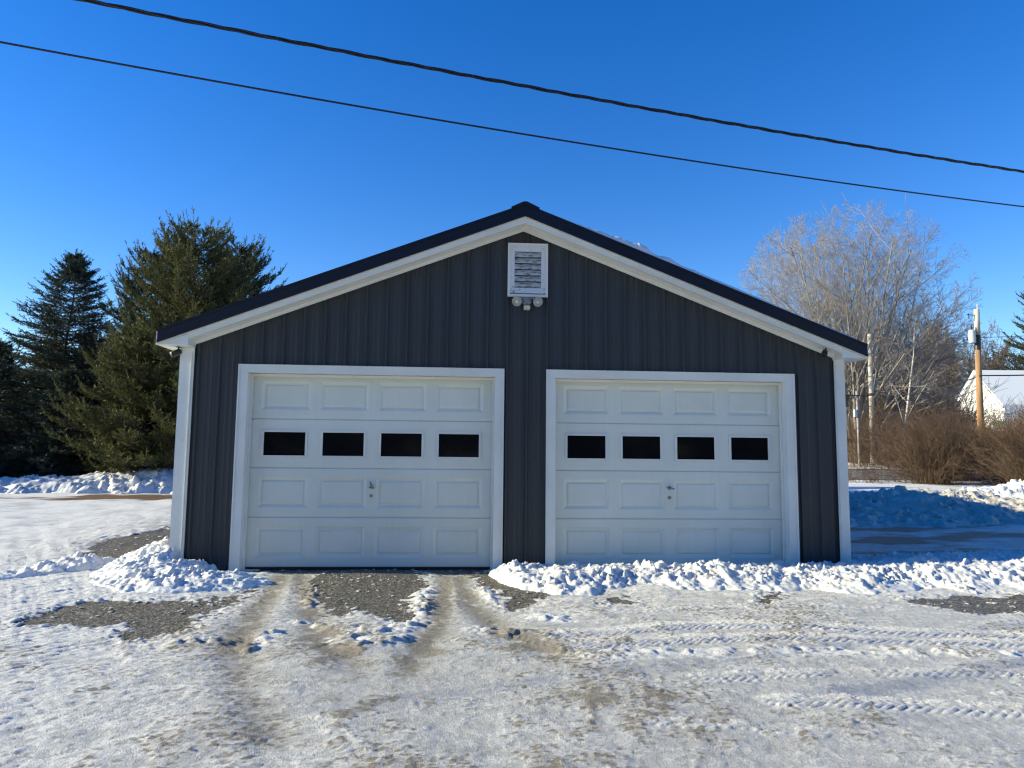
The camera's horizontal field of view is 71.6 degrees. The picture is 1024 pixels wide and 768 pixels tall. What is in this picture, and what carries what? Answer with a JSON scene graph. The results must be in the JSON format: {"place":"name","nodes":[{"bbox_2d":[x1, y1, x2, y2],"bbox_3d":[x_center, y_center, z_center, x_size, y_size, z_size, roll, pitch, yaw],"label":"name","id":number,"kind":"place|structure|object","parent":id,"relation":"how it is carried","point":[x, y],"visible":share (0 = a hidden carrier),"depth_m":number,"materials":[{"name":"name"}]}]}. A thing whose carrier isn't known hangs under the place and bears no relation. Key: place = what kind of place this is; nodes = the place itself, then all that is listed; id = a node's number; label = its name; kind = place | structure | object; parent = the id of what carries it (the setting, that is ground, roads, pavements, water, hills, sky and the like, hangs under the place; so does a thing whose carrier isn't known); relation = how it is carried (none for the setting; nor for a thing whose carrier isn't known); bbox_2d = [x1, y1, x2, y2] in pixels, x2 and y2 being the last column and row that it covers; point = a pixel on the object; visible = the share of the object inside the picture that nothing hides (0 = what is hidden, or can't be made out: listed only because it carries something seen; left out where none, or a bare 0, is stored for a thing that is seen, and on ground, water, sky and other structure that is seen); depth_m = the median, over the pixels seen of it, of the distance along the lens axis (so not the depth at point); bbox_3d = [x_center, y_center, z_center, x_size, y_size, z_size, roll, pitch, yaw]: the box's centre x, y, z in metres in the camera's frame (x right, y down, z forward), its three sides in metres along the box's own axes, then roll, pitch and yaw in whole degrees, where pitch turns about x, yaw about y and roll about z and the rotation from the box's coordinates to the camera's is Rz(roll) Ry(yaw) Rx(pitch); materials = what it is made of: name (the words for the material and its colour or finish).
{"place":"outdoors","nodes":[
{"label":"outdoors","id":0,"kind":"place"},
{"bbox_2d":[0,461,1023,767],"bbox_3d":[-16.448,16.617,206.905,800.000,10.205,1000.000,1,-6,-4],"label":"ground","id":1,"kind":"structure","parent":0,"point":[384,669],"depth_m":4.28,"materials":[{"name":"white snow"}]},
{"bbox_2d":[0,337,55,450],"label":"spruce tree","id":2,"kind":"object","parent":1,"relation":"on","point":[10,361],"visible":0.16,"depth_m":28.42,"materials":[{"name":"green plant"}]},
{"bbox_2d":[0,356,64,477],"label":"spruce tree","id":3,"kind":"object","parent":1,"relation":"on","point":[5,375],"visible":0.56,"depth_m":24.29,"materials":[{"name":"green plant"}]},
{"bbox_2d":[7,334,76,474],"bbox_3d":[-19.245,1.283,30.077,6.292,6.896,6.053,-3,-7,34],"label":"spruce tree","id":4,"kind":"object","parent":1,"relation":"on","point":[42,370],"visible":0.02,"depth_m":29.58,"materials":[{"name":"green plant"}]},
{"bbox_2d":[0,364,114,477],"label":"spruce tree","id":5,"kind":"object","parent":1,"relation":"on","point":[66,381],"visible":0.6,"depth_m":23.86,"materials":[{"name":"green plant"}]},
{"bbox_2d":[0,551,117,579],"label":"snow bank","id":6,"kind":"structure","parent":1,"relation":"on","point":[78,561],"depth_m":7.58,"materials":[{"name":"white snow"}]},
{"bbox_2d":[0,249,121,476],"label":"spruce tree","id":7,"kind":"object","parent":1,"relation":"on","point":[75,271],"visible":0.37,"depth_m":26.38,"materials":[{"name":"green plant"}]},
{"bbox_2d":[27,320,112,475],"bbox_3d":[-17.653,0.794,31.600,6.370,7.371,7.148,3,-6,-26],"label":"pine tree","id":8,"kind":"object","parent":1,"relation":"on","point":[88,347],"visible":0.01,"depth_m":30.66,"materials":[{"name":"green plant"}]},
{"bbox_2d":[0,466,173,493],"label":"snow bank","id":9,"kind":"structure","parent":1,"relation":"on","point":[157,480],"depth_m":21.63,"materials":[{"name":"white snow"}]},
{"bbox_2d":[38,313,179,477],"bbox_3d":[-12.174,0.775,23.942,5.765,6.266,5.762,-1,-6,15],"label":"pine tree","id":10,"kind":"object","parent":1,"relation":"on","point":[98,422],"visible":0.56,"depth_m":22.69,"materials":[{"name":"green plant"}]},
{"bbox_2d":[62,240,182,473],"bbox_3d":[-13.767,-0.885,26.595,5.331,9.389,5.307,-2,-6,27],"label":"pine tree","id":11,"kind":"object","parent":1,"relation":"on","point":[135,287],"visible":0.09,"depth_m":26.17,"materials":[{"name":"green plant"}]},
{"bbox_2d":[68,206,257,472],"bbox_3d":[-11.136,-1.296,24.554,6.855,9.857,7.026,-2,-6,27],"label":"pine tree","id":12,"kind":"object","parent":1,"relation":"on","point":[177,294],"visible":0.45,"depth_m":23.75,"materials":[{"name":"green plant"}]},
{"bbox_2d":[89,536,272,593],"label":"snow bank","id":13,"kind":"structure","parent":1,"relation":"on","point":[155,567],"depth_m":6.92,"materials":[{"name":"white snow"}]},
{"bbox_2d":[174,222,287,377],"bbox_3d":[-10.460,-1.081,27.407,6.001,10.306,6.204,3,-6,-26],"label":"pine tree","id":14,"kind":"object","parent":1,"relation":"on","point":[246,252],"visible":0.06,"depth_m":27.20,"materials":[{"name":"green plant"}]},
{"bbox_2d":[489,549,1023,595],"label":"snow bank","id":15,"kind":"structure","parent":1,"relation":"on","point":[961,571],"depth_m":7.23,"materials":[{"name":"white snow"}]},
{"bbox_2d":[737,193,990,462],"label":"bare tree","id":16,"kind":"object","parent":1,"relation":"on","point":[825,306],"visible":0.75,"depth_m":46.01,"materials":[{"name":"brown plant"}]},
{"bbox_2d":[867,334,875,464],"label":"utility pole","id":17,"kind":"object","parent":1,"relation":"on","point":[870,371],"visible":0.71,"depth_m":43.18,"materials":[{"name":"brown wood"}]},
{"bbox_2d":[848,452,902,483],"bbox_3d":[15.804,3.731,31.233,3.926,1.811,2.977,3,-6,-24],"label":"bush","id":18,"kind":"object","parent":1,"relation":"on","point":[864,472],"visible":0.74,"depth_m":31.37,"materials":[{"name":"brown plant"}]},
{"bbox_2d":[855,321,910,407],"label":"bare tree","id":19,"kind":"object","parent":1,"relation":"on","point":[883,373],"visible":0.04,"depth_m":54.89,"materials":[{"name":"plant"}]},
{"bbox_2d":[882,329,921,390],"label":"bare tree","id":20,"kind":"object","parent":1,"relation":"on","point":[904,369],"visible":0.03,"depth_m":71.75,"materials":[{"name":"plant"}]},
{"bbox_2d":[848,465,970,469],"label":"verge","id":21,"kind":"structure","parent":1,"relation":"on","point":[856,466],"depth_m":40.69,"materials":[{"name":"brown plant"}]},
{"bbox_2d":[853,391,860,466],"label":"service post","id":22,"kind":"object","parent":21,"relation":"on","point":[856,413],"visible":0.92,"depth_m":41.12,"materials":[{"name":"grey wood"}]},
{"bbox_2d":[868,308,952,449],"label":"birch tree","id":23,"kind":"object","parent":1,"relation":"on","point":[908,398],"visible":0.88,"depth_m":41.93,"materials":[{"name":"beige plant"}]},
{"bbox_2d":[877,283,957,396],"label":"bare tree","id":24,"kind":"object","parent":1,"relation":"on","point":[933,332],"visible":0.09,"depth_m":62.52,"materials":[{"name":"plant"}]},
{"bbox_2d":[905,314,942,374],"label":"bare tree","id":25,"kind":"object","parent":1,"relation":"on","point":[924,339],"visible":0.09,"depth_m":105.19,"materials":[{"name":"plant"}]},
{"bbox_2d":[846,392,1004,481],"bbox_3d":[20.291,2.538,34.079,8.751,4.826,6.920,1,-6,-4],"label":"bush","id":26,"kind":"object","parent":1,"relation":"on","point":[916,416],"visible":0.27,"depth_m":33.99,"materials":[{"name":"brown plant"}]},
{"bbox_2d":[897,311,963,387],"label":"bare tree","id":27,"kind":"object","parent":1,"relation":"on","point":[936,345],"visible":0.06,"depth_m":109.13,"materials":[{"name":"plant"}]},
{"bbox_2d":[858,396,1007,485],"bbox_3d":[18.091,2.737,30.415,6.382,4.380,5.710,1,-6,-4],"label":"bush","id":28,"kind":"object","parent":1,"relation":"on","point":[930,458],"visible":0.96,"depth_m":30.24,"materials":[{"name":"brown plant"}]},
{"bbox_2d":[847,359,1018,460],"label":"undergrowth","id":29,"kind":"object","parent":1,"relation":"on","point":[959,402],"depth_m":50.55,"materials":[{"name":"brown plant"}]},
{"bbox_2d":[846,382,1021,467],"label":"thicket","id":30,"kind":"object","parent":1,"relation":"on","point":[853,449],"visible":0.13,"depth_m":42.19,"materials":[{"name":"brown plant"}]},
{"bbox_2d":[849,485,1023,527],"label":"snow bank","id":31,"kind":"structure","parent":1,"relation":"on","point":[897,505],"depth_m":14.89,"materials":[{"name":"white snow"}]},
{"bbox_2d":[903,281,971,399],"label":"bare tree","id":32,"kind":"object","parent":1,"relation":"on","point":[955,374],"visible":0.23,"depth_m":64.72,"materials":[{"name":"plant"}]},
{"bbox_2d":[917,317,958,378],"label":"bare tree","id":33,"kind":"object","parent":1,"relation":"on","point":[946,342],"visible":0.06,"depth_m":115.37,"materials":[{"name":"brown plant"}]},
{"bbox_2d":[917,325,965,402],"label":"bare tree","id":34,"kind":"object","parent":1,"relation":"on","point":[946,365],"visible":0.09,"depth_m":72.66,"materials":[{"name":"plant"}]},
{"bbox_2d":[915,361,967,409],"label":"bare tree","id":35,"kind":"object","parent":1,"relation":"on","point":[949,379],"visible":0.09,"depth_m":68.29,"materials":[{"name":"plant"}]},
{"bbox_2d":[936,348,964,394],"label":"bare tree","id":36,"kind":"object","parent":1,"relation":"on","point":[951,371],"visible":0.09,"depth_m":111.88,"materials":[{"name":"plant"}]},
{"bbox_2d":[943,324,967,394],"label":"bare tree","id":37,"kind":"object","parent":1,"relation":"on","point":[957,347],"visible":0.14,"depth_m":119.55,"materials":[{"name":"plant"}]},
{"bbox_2d":[933,298,989,382],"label":"bare tree","id":38,"kind":"object","parent":1,"relation":"on","point":[960,335],"visible":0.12,"depth_m":115.00,"materials":[{"name":"plant"}]},
{"bbox_2d":[956,338,986,386],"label":"bare tree","id":39,"kind":"object","parent":1,"relation":"on","point":[963,359],"visible":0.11,"depth_m":126.44,"materials":[{"name":"plant"}]},
{"bbox_2d":[956,344,991,377],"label":"bare tree","id":40,"kind":"object","parent":1,"relation":"on","point":[968,367],"visible":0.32,"depth_m":111.60,"materials":[{"name":"plant"}]},
{"bbox_2d":[966,304,985,473],"bbox_3d":[23.911,0.433,36.498,0.673,9.254,0.342,2,-6,-15],"label":"utility pole","id":41,"kind":"object","parent":1,"relation":"on","point":[974,336],"visible":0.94,"depth_m":36.58,"materials":[{"name":"brown wood"}]},
{"bbox_2d":[874,375,1023,395],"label":"service cable","id":42,"kind":"object","parent":41,"relation":"attached to","point":[949,385],"visible":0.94,"depth_m":38.13,"materials":[{"name":"black rubber"}]},
{"bbox_2d":[958,325,997,386],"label":"bare tree","id":43,"kind":"object","parent":1,"relation":"on","point":[967,353],"visible":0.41,"depth_m":114.61,"materials":[{"name":"plant"}]},
{"bbox_2d":[955,331,1006,371],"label":"bare tree","id":44,"kind":"object","parent":1,"relation":"on","point":[994,362],"visible":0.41,"depth_m":111.70,"materials":[{"name":"plant"}]},
{"bbox_2d":[946,479,1023,498],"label":"snow bank","id":45,"kind":"structure","parent":1,"relation":"on","point":[1013,488],"depth_m":18.47,"materials":[{"name":"white snow"}]},
{"bbox_2d":[966,355,1003,381],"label":"bare tree","id":46,"kind":"object","parent":1,"relation":"on","point":[989,361],"visible":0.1,"depth_m":114.48,"materials":[{"name":"plant"}]},
{"bbox_2d":[947,395,1023,485],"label":"bush","id":47,"kind":"object","parent":1,"relation":"on","point":[1017,468],"visible":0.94,"depth_m":27.17,"materials":[{"name":"brown plant"}]},
{"bbox_2d":[955,419,1023,482],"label":"bush","id":48,"kind":"object","parent":1,"relation":"on","point":[987,461],"visible":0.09,"depth_m":32.73,"materials":[{"name":"brown plant"}]},
{"bbox_2d":[958,370,1023,428],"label":"white house","id":49,"kind":"structure","parent":1,"relation":"on","point":[1014,385],"depth_m":93.17,"materials":[{"name":"grey"}]},
{"bbox_2d":[972,321,1017,369],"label":"bare tree","id":50,"kind":"object","parent":1,"relation":"on","point":[994,346],"visible":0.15,"depth_m":121.77,"materials":[{"name":"plant"}]},
{"bbox_2d":[967,403,1023,477],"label":"bush","id":51,"kind":"object","parent":1,"relation":"on","point":[996,429],"visible":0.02,"depth_m":35.09,"materials":[{"name":"brown plant"}]},
{"bbox_2d":[972,317,1020,369],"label":"bare tree","id":52,"kind":"object","parent":1,"relation":"on","point":[991,344],"visible":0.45,"depth_m":112.76,"materials":[{"name":"brown plant"}]},
{"bbox_2d":[987,337,1020,369],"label":"bare tree","id":53,"kind":"object","parent":1,"relation":"on","point":[1007,360],"visible":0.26,"depth_m":113.97,"materials":[{"name":"brown plant"}]},
{"bbox_2d":[986,346,1021,369],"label":"bare tree","id":54,"kind":"object","parent":1,"relation":"on","point":[1003,359],"visible":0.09,"depth_m":120.33,"materials":[{"name":"brown plant"}]},
{"bbox_2d":[989,336,1023,369],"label":"bare tree","id":55,"kind":"object","parent":1,"relation":"on","point":[1003,355],"visible":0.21,"depth_m":117.14,"materials":[{"name":"plant"}]},
{"bbox_2d":[999,277,1023,369],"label":"pine tree","id":56,"kind":"object","parent":1,"relation":"on","point":[1016,346],"visible":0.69,"depth_m":108.92,"materials":[{"name":"green plant"}]},
{"bbox_2d":[1012,399,1023,472],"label":"bush","id":57,"kind":"object","parent":1,"relation":"on","point":[1021,427],"visible":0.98,"depth_m":25.64,"materials":[{"name":"brown plant"}]},
{"bbox_2d":[156,201,867,570],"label":"garage","id":58,"kind":"structure","parent":0,"point":[438,401],"depth_m":8.12,"materials":[{"name":"metal"}]},
{"bbox_2d":[169,346,181,357],"bbox_3d":[-3.697,-0.349,7.814,0.068,0.127,0.127,-4,-7,37],"label":"security camera","id":59,"kind":"object","parent":58,"relation":"attached to","point":[176,352],"visible":1,"depth_m":7.79,"materials":[{"name":"white plastic"}]},
{"bbox_2d":[245,377,491,569],"bbox_3d":[-1.582,0.987,8.020,2.741,2.180,0.102,1,-6,-4],"label":"garage door","id":60,"kind":"structure","parent":58,"relation":"in","point":[353,500],"depth_m":8.03,"materials":[{"name":"white metal"}]},
{"bbox_2d":[512,296,542,309],"bbox_3d":[0.174,-0.934,8.130,0.352,0.165,0.130,1,-6,-4],"label":"flood light","id":61,"kind":"object","parent":58,"relation":"attached to","point":[526,301],"visible":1,"depth_m":8.10,"materials":[{"name":"plastic"}]},
{"bbox_2d":[555,382,782,565],"bbox_3d":[1.824,1.028,8.236,2.701,2.149,0.075,1,-6,-4],"label":"garage door","id":62,"kind":"structure","parent":58,"relation":"in","point":[655,498],"depth_m":8.26,"materials":[{"name":"white metal"}]},
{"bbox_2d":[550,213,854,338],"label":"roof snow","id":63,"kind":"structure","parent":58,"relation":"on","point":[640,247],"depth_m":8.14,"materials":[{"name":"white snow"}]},
{"bbox_2d":[821,348,827,356],"bbox_3d":[3.620,-0.372,8.223,0.070,0.131,0.128,-3,-6,29],"label":"security camera","id":64,"kind":"object","parent":58,"relation":"attached to","point":[824,353],"visible":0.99,"depth_m":8.18,"materials":[{"name":"black plastic"}]},
{"bbox_2d":[0,41,1023,206],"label":"power line","id":65,"kind":"object","parent":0,"point":[105,61],"visible":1,"depth_m":9.52,"materials":[{"name":"black rubber"}]},
{"bbox_2d":[0,0,1023,413],"label":"sky","id":66,"kind":"structure","parent":0,"point":[93,153],"materials":[{"name":"blue"}]},
{"bbox_2d":[74,0,1023,172],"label":"power line","id":67,"kind":"object","parent":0,"point":[207,24],"visible":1,"depth_m":9.47,"materials":[{"name":"black rubber"}]},
{"bbox_2d":[848,469,996,480],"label":"road","id":68,"kind":"structure","parent":0,"point":[859,473],"depth_m":35.56,"materials":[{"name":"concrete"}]}
]}

